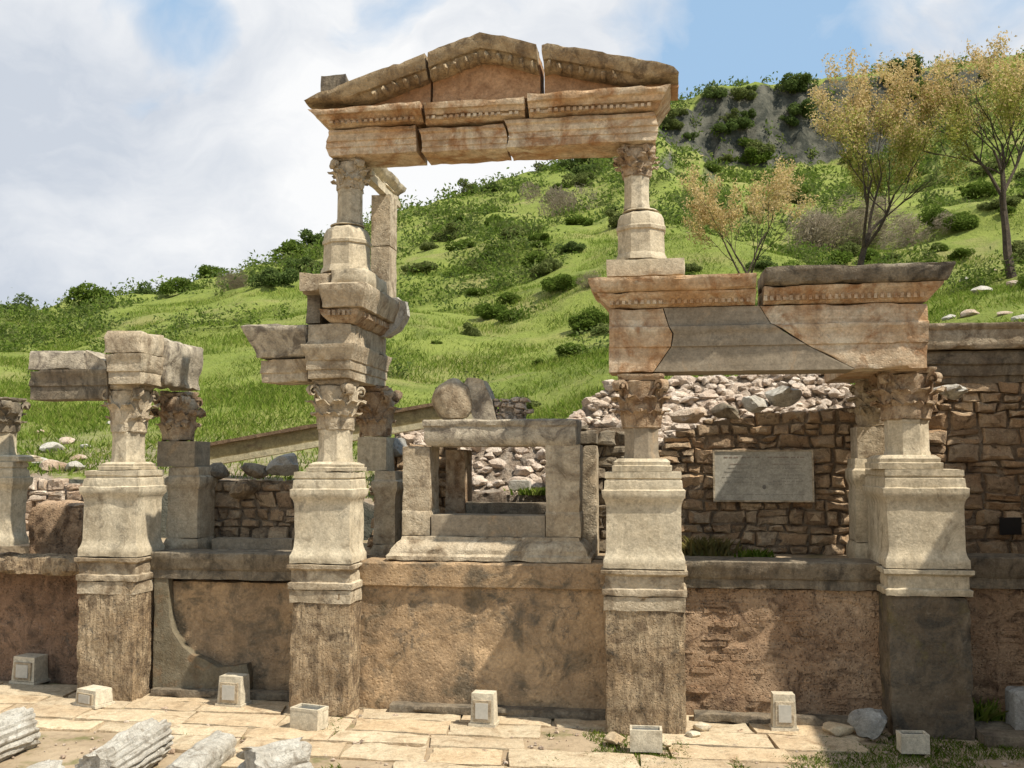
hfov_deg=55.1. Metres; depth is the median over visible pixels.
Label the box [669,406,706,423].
boulder
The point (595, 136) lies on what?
architrave beam
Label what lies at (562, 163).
shrub
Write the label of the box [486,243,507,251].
shrub
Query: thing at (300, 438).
walkway rail
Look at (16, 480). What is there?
pedestal
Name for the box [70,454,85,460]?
hillside stone
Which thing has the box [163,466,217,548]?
pedestal
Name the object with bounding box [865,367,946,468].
column
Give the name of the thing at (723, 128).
shrub
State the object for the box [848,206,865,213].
shrub
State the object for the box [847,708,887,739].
loose rock
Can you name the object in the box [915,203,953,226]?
shrub
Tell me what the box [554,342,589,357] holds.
shrub
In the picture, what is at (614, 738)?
loose rock
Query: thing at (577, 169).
shrub
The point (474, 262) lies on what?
shrub
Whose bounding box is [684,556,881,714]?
wall
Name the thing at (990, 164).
shrub
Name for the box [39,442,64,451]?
hillside stone
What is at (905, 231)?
shrub
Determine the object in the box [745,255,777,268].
shrub
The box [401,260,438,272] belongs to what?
shrub
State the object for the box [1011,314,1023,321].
hillside stone
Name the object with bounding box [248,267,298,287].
shrub
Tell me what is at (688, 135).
shrub
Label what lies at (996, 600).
wall
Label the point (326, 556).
pier
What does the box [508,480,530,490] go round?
marble block
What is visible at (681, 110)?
shrub
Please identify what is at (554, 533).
marble aedicule
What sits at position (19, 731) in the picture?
column fragment
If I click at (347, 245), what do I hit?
octagonal pedestal
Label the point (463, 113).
cornice block
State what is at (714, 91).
shrub
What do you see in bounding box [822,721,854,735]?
loose rock
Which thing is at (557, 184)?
shrub
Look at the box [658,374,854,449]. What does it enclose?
rubble heap
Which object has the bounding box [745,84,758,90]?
shrub
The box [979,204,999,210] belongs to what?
shrub
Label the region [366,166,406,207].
return beam
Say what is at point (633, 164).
column
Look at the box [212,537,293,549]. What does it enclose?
marble slab
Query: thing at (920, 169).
shrub
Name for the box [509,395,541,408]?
shrub
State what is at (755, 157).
shrub
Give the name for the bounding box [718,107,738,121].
shrub
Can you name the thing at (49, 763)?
column fragment
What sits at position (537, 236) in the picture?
shrub
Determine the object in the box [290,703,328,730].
floodlight
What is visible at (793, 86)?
shrub
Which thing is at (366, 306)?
cornice block
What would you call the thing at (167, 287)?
shrub
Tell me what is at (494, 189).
shrub
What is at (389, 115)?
cornice block
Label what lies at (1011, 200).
shrub
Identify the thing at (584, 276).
shrub
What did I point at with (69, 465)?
hillside stone
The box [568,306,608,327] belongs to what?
shrub
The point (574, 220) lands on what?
shrub
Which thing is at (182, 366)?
entablature block
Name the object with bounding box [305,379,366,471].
column
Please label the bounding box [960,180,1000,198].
shrub
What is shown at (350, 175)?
column
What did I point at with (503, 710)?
stone step
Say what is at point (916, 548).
pier
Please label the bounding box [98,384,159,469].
column
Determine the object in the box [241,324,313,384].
entablature block
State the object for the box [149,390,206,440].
capital fragment
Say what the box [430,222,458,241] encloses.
shrub
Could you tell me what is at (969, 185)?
shrub
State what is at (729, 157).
shrub
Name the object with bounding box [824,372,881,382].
architrave beam
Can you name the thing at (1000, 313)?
hillside stone
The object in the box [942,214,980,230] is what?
shrub
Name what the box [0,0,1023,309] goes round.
sky
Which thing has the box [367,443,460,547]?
rubble wall
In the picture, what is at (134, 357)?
entablature block
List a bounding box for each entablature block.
[104,331,163,385]
[155,338,202,390]
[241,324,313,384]
[301,323,391,385]
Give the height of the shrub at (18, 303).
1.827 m
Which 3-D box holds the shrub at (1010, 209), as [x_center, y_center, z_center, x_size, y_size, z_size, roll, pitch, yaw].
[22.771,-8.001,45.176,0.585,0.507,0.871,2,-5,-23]
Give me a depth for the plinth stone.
11.06 m
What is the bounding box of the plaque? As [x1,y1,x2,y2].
[713,450,814,501]
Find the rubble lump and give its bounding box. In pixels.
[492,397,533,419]
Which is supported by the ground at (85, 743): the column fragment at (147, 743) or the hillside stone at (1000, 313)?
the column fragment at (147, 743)
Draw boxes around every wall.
[0,552,81,684]
[25,478,83,536]
[148,549,292,689]
[214,479,294,538]
[359,557,606,708]
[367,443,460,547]
[580,425,624,552]
[659,407,858,554]
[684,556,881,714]
[928,376,1023,553]
[965,553,1023,717]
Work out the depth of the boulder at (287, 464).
13.17 m
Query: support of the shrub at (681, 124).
on the hill
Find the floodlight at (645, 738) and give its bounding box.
[630,725,662,752]
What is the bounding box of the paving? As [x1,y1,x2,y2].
[0,682,887,767]
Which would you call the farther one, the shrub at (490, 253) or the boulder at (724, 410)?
the shrub at (490, 253)
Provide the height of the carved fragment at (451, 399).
0.540 m
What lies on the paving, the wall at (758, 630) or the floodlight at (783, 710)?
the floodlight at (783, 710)
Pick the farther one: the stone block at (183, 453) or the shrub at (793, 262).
the shrub at (793, 262)
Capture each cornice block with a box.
[308,101,427,129]
[318,282,409,337]
[423,97,529,135]
[527,84,670,126]
[588,273,756,311]
[757,261,955,305]
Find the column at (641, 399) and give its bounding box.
[610,373,671,471]
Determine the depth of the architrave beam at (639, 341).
11.00 m
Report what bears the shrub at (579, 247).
on the hill
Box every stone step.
[150,687,288,700]
[389,701,605,719]
[694,709,849,725]
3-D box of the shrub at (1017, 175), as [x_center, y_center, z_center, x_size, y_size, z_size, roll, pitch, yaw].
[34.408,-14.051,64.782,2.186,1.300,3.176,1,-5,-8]
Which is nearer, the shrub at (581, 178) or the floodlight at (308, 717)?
the floodlight at (308, 717)
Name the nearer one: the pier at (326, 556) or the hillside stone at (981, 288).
the pier at (326, 556)
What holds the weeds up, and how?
on the ground at (85, 743)
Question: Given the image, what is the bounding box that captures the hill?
[0,53,1023,539]
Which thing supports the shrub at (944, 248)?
on the hill
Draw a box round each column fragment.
[0,707,40,761]
[27,759,64,767]
[75,718,173,767]
[166,730,236,767]
[236,737,313,767]
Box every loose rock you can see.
[603,732,625,744]
[663,742,671,746]
[685,730,700,737]
[692,722,711,731]
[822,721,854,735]
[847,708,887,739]
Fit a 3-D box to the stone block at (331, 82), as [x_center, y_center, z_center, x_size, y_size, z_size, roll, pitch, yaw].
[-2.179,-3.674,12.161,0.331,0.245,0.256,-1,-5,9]
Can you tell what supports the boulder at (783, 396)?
on the rubble wall at (820, 525)
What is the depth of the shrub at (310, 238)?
92.44 m
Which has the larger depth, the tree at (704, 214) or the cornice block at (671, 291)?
the tree at (704, 214)
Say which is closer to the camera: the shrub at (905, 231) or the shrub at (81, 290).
the shrub at (905, 231)
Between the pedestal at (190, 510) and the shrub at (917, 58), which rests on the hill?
the shrub at (917, 58)
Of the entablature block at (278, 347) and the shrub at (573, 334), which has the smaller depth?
the entablature block at (278, 347)
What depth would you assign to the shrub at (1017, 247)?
37.50 m
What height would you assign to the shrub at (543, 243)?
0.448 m
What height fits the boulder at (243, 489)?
0.272 m
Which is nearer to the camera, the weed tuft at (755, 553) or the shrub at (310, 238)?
the weed tuft at (755, 553)
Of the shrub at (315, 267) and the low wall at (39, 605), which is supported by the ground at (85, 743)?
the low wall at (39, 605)
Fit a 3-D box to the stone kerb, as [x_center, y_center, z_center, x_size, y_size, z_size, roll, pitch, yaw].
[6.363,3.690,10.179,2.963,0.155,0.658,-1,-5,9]
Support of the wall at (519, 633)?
on the ground at (85, 743)
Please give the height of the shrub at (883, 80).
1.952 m
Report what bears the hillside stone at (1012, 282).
on the hill
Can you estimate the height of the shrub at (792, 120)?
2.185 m
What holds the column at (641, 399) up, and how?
on the pier at (644, 571)
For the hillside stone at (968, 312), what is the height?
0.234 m
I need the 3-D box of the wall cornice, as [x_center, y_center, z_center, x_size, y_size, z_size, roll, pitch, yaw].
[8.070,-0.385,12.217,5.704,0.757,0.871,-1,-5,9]
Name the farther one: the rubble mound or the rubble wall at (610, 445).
the rubble mound
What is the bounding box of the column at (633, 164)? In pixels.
[613,143,659,210]
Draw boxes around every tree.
[676,155,819,272]
[805,43,970,265]
[868,26,1023,278]
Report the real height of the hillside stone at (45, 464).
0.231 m
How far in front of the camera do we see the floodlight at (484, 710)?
10.75 m
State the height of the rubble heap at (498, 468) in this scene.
2.144 m
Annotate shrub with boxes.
[0,293,35,314]
[63,282,115,308]
[134,280,161,294]
[158,276,200,295]
[197,264,227,279]
[215,267,247,291]
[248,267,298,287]
[267,238,308,262]
[284,256,314,271]
[288,228,324,249]
[303,260,321,270]
[305,261,322,273]
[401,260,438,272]
[419,241,438,250]
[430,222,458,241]
[431,340,442,343]
[432,210,445,217]
[441,264,473,276]
[442,223,462,236]
[443,238,474,251]
[449,214,468,221]
[458,178,479,195]
[459,322,482,336]
[463,258,488,272]
[464,287,489,295]
[474,302,507,319]
[477,250,496,259]
[481,181,503,191]
[484,214,515,232]
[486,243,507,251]
[495,307,522,322]
[496,291,520,304]
[498,224,531,239]
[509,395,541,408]
[518,181,601,217]
[521,250,547,268]
[528,232,551,240]
[528,256,562,277]
[530,240,549,247]
[531,358,544,364]
[533,163,547,171]
[540,276,575,284]
[541,273,582,292]
[551,159,573,170]
[552,182,570,188]
[553,241,587,252]
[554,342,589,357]
[561,171,596,185]
[564,215,588,224]
[566,157,612,166]
[566,332,579,336]
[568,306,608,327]
[568,317,600,332]
[571,164,598,175]
[575,269,600,288]
[582,218,592,225]
[589,322,608,335]
[605,208,622,227]
[659,108,678,129]
[670,119,684,130]
[674,107,688,115]
[683,132,699,139]
[685,263,701,271]
[702,81,728,98]
[703,162,721,172]
[713,122,738,134]
[717,153,733,161]
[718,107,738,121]
[726,110,755,129]
[729,86,757,101]
[734,146,774,163]
[736,136,753,146]
[741,108,756,117]
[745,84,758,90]
[745,138,775,154]
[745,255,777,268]
[765,260,799,268]
[774,74,807,93]
[778,114,805,125]
[781,72,819,90]
[781,192,809,204]
[782,198,849,252]
[786,97,817,117]
[792,184,810,193]
[817,190,914,248]
[824,250,852,264]
[831,240,859,256]
[838,237,858,245]
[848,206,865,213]
[857,247,880,261]
[877,209,953,251]
[881,252,902,259]
[882,73,904,85]
[887,54,924,76]
[900,164,930,184]
[902,79,930,98]
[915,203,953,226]
[929,242,948,252]
[941,210,972,222]
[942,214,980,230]
[946,248,975,260]
[957,182,981,192]
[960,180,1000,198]
[969,159,998,175]
[976,195,1021,208]
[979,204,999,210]
[992,158,1011,164]
[997,206,1015,213]
[1011,240,1023,262]
[1015,168,1023,177]
[1015,191,1023,198]
[1015,274,1023,288]
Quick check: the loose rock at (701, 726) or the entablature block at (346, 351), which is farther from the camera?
the entablature block at (346, 351)
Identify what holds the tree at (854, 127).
on the hill
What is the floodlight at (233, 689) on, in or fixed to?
on the paving
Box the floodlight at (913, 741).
[896,730,929,754]
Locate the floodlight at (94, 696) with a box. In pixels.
[73,685,114,708]
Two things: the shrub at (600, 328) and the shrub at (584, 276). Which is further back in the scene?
the shrub at (584, 276)
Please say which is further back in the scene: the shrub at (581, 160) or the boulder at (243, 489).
the shrub at (581, 160)
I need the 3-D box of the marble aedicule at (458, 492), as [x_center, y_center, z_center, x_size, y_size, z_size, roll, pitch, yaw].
[0.145,1.431,12.727,1.958,1.574,0.564,-1,-5,9]
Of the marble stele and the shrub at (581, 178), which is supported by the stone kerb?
the marble stele
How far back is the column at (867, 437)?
11.86 m
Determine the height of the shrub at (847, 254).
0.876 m
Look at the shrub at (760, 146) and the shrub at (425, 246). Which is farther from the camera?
the shrub at (760, 146)
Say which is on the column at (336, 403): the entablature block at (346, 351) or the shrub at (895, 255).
the entablature block at (346, 351)
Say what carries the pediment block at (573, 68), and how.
on the cornice block at (656, 100)
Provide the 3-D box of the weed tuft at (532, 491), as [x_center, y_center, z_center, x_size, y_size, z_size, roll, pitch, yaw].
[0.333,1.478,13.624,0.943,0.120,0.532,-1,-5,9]
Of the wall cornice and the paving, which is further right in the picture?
the wall cornice
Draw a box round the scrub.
[0,49,1023,393]
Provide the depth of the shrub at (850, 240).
51.44 m
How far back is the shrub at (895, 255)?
42.00 m
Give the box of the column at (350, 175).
[327,157,373,225]
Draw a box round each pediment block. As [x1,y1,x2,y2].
[304,53,432,108]
[427,32,543,110]
[542,43,678,100]
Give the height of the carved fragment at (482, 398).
0.568 m
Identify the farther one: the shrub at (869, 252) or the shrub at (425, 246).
the shrub at (425, 246)
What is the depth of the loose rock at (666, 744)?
10.00 m
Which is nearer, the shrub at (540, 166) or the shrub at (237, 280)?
the shrub at (237, 280)
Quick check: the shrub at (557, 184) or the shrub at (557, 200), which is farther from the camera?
the shrub at (557, 184)
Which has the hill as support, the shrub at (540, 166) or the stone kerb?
the shrub at (540, 166)
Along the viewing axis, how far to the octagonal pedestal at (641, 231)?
11.16 m
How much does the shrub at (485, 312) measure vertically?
0.849 m
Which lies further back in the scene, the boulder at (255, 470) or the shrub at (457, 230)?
the shrub at (457, 230)
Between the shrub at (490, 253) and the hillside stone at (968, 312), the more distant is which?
the shrub at (490, 253)
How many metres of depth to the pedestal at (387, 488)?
12.45 m
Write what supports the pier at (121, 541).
on the paving
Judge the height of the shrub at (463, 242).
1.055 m
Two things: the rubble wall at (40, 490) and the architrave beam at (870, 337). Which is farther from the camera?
the rubble wall at (40, 490)
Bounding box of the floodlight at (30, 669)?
[9,653,49,684]
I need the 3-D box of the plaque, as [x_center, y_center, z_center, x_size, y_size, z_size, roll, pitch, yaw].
[3.193,1.169,12.488,1.245,0.658,0.062,-1,-5,9]
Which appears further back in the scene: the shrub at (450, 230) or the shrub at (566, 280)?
the shrub at (450, 230)
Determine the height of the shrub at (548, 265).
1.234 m
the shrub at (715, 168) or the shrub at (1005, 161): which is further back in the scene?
the shrub at (715, 168)
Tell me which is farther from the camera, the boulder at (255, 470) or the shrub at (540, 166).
the shrub at (540, 166)
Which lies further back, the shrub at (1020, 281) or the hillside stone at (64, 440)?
the shrub at (1020, 281)
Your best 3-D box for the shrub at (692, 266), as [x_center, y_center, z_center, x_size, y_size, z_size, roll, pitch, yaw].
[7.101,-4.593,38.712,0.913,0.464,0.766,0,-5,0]
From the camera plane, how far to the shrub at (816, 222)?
52.89 m
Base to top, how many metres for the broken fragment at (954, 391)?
0.195 m
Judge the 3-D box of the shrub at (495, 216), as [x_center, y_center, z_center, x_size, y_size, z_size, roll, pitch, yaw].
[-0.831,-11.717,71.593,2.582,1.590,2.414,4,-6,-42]
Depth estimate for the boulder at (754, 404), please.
12.67 m
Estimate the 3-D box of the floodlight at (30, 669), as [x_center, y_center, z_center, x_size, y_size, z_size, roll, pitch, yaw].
[-6.350,3.752,12.932,0.404,0.350,0.298,-1,-5,17]
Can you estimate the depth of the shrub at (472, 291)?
46.37 m
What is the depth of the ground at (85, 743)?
9.92 m
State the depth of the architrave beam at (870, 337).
10.63 m
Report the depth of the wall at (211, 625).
12.28 m
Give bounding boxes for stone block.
[28,499,83,553]
[157,441,209,466]
[306,295,331,324]
[320,74,348,90]
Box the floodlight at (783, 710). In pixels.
[769,691,798,730]
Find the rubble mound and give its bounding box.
[472,489,545,501]
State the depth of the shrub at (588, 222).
62.53 m
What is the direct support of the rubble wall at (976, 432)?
on the terrace
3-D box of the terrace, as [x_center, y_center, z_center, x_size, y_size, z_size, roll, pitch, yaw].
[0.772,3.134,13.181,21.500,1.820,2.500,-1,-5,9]
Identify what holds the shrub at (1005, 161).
on the hill
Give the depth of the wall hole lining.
11.99 m
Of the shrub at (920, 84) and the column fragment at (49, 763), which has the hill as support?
the shrub at (920, 84)
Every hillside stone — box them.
[31,457,46,464]
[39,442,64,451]
[39,459,59,471]
[52,461,66,470]
[59,437,74,444]
[66,461,86,470]
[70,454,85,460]
[941,314,955,319]
[960,309,979,317]
[970,286,992,294]
[997,311,1012,315]
[1006,280,1016,287]
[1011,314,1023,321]
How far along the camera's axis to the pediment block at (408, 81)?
11.57 m
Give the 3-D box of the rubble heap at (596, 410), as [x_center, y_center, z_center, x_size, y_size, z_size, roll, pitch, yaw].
[1.254,0.612,14.153,1.140,1.388,1.346,-1,-5,9]
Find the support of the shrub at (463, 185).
on the hill
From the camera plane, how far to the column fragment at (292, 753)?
8.96 m
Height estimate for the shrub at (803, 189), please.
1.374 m
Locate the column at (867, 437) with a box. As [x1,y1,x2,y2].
[846,379,884,457]
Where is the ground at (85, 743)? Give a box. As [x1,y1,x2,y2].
[0,681,1023,767]
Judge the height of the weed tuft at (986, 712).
0.320 m
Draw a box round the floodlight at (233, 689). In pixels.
[215,672,251,707]
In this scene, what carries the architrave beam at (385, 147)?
on the column at (350, 175)
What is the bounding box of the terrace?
[0,538,848,579]
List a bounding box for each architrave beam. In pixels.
[28,350,116,401]
[326,125,426,167]
[418,124,511,164]
[504,112,657,160]
[609,308,671,375]
[654,306,853,375]
[760,303,928,372]
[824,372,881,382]
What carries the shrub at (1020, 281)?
on the hill
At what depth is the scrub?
61.03 m
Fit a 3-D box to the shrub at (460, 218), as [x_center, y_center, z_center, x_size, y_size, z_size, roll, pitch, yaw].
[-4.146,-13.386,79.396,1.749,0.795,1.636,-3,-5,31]
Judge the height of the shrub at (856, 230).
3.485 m
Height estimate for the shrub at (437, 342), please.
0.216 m
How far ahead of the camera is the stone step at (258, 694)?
12.06 m
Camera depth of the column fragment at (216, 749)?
9.18 m
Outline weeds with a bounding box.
[183,716,1023,767]
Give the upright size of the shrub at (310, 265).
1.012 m
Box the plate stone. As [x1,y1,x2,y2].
[299,268,386,295]
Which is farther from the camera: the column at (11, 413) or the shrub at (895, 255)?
the shrub at (895, 255)
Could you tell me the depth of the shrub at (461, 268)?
52.61 m
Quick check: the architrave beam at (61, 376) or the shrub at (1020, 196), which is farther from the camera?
the shrub at (1020, 196)
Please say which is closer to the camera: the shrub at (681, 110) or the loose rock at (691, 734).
the loose rock at (691, 734)
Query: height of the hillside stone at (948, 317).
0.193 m
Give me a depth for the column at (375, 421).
12.62 m
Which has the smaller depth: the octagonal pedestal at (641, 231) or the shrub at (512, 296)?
the octagonal pedestal at (641, 231)
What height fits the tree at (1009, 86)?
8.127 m
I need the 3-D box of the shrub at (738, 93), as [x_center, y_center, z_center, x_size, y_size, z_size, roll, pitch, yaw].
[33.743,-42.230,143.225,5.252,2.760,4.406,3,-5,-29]
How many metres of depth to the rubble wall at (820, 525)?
12.58 m
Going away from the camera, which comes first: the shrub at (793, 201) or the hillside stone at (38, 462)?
the hillside stone at (38, 462)
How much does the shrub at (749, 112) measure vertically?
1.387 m
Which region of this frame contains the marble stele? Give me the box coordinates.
[1005,686,1023,729]
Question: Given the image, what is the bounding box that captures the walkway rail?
[210,403,472,464]
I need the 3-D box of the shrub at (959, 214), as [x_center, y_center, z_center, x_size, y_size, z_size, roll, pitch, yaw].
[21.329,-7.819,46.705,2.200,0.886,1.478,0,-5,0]
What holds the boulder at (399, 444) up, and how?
on the rubble wall at (398, 463)
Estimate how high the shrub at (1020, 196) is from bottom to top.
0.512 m
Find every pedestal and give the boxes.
[0,462,33,545]
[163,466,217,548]
[321,222,371,273]
[370,471,404,554]
[616,207,666,259]
[845,458,867,558]
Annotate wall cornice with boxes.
[927,322,1023,383]
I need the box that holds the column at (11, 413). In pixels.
[0,397,42,461]
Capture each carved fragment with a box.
[431,378,471,419]
[464,378,497,419]
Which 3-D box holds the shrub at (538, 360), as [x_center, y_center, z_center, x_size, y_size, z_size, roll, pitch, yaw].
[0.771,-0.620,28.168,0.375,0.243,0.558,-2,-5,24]
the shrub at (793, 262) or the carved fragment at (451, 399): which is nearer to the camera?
the carved fragment at (451, 399)
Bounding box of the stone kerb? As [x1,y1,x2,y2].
[974,720,1023,748]
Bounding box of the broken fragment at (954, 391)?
[933,384,967,399]
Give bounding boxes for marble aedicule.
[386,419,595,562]
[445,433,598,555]
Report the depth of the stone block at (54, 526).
13.54 m
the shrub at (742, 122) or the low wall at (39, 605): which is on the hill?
the shrub at (742, 122)
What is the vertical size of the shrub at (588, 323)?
0.573 m
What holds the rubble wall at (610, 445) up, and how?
on the terrace
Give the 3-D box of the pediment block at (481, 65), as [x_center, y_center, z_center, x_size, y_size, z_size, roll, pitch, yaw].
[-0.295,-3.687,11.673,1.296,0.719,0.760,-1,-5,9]
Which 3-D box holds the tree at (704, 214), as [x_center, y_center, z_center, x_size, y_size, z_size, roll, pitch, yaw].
[6.908,-4.037,28.566,4.282,5.582,4.122,-1,-5,9]
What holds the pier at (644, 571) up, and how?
on the paving
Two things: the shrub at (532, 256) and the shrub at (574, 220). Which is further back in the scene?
the shrub at (574, 220)
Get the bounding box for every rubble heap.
[367,429,545,540]
[566,379,621,428]
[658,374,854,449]
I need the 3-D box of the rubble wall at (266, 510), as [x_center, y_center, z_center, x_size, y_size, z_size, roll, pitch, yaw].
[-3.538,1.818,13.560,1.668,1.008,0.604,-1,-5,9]
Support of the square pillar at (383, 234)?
on the cornice block at (366, 306)
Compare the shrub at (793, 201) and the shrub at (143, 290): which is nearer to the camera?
the shrub at (793, 201)
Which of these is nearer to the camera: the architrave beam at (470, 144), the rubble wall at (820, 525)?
the architrave beam at (470, 144)
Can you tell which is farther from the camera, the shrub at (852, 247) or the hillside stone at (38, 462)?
the shrub at (852, 247)
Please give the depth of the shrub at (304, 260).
71.29 m
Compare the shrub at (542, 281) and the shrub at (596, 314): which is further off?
the shrub at (542, 281)
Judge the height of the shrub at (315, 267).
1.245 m
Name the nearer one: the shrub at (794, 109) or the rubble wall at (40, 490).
the rubble wall at (40, 490)
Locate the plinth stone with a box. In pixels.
[606,258,684,276]
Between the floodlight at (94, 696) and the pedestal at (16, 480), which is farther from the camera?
the pedestal at (16, 480)
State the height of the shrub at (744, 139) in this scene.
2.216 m
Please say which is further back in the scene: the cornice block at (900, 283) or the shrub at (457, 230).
the shrub at (457, 230)
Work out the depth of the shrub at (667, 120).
136.51 m
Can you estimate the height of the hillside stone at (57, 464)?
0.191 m
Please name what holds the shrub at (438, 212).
on the hill
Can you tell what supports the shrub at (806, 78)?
on the hill
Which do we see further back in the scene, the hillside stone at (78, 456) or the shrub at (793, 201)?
the shrub at (793, 201)
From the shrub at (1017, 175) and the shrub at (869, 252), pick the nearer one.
the shrub at (869, 252)
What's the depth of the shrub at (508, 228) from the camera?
58.54 m
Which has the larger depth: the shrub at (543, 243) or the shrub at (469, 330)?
the shrub at (543, 243)
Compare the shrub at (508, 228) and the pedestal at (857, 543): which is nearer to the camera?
the pedestal at (857, 543)
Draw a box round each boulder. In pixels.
[210,462,229,479]
[229,479,257,498]
[241,463,267,478]
[266,453,298,475]
[393,438,406,456]
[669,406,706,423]
[710,403,740,418]
[742,395,767,412]
[764,385,801,406]
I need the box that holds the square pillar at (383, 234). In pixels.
[371,194,396,297]
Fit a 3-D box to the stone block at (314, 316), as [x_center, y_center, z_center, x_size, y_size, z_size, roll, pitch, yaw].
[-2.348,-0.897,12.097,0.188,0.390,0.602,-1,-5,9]
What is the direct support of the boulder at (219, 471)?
on the rubble wall at (266, 510)
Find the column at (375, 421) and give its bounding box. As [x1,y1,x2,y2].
[355,385,402,470]
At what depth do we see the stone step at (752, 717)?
10.89 m
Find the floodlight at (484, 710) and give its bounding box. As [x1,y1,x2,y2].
[468,690,499,727]
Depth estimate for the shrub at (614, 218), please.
59.51 m
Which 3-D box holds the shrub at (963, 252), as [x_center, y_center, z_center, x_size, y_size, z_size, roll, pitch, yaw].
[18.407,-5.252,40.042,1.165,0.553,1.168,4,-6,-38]
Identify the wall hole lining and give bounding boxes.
[999,517,1021,534]
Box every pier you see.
[74,470,166,701]
[286,471,368,717]
[601,471,687,735]
[862,469,974,740]
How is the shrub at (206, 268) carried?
on the hill
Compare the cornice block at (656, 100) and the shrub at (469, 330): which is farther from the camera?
the shrub at (469, 330)
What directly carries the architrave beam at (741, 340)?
on the column at (641, 399)
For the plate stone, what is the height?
0.276 m
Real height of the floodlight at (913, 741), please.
0.190 m
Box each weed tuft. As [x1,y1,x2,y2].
[503,487,545,494]
[681,535,742,556]
[734,548,775,556]
[972,696,1008,722]
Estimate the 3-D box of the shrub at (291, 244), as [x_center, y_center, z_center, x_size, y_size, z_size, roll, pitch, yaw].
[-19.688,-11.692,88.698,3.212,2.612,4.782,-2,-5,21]
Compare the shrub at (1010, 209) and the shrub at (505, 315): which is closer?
the shrub at (505, 315)
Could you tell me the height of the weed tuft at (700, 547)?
0.259 m

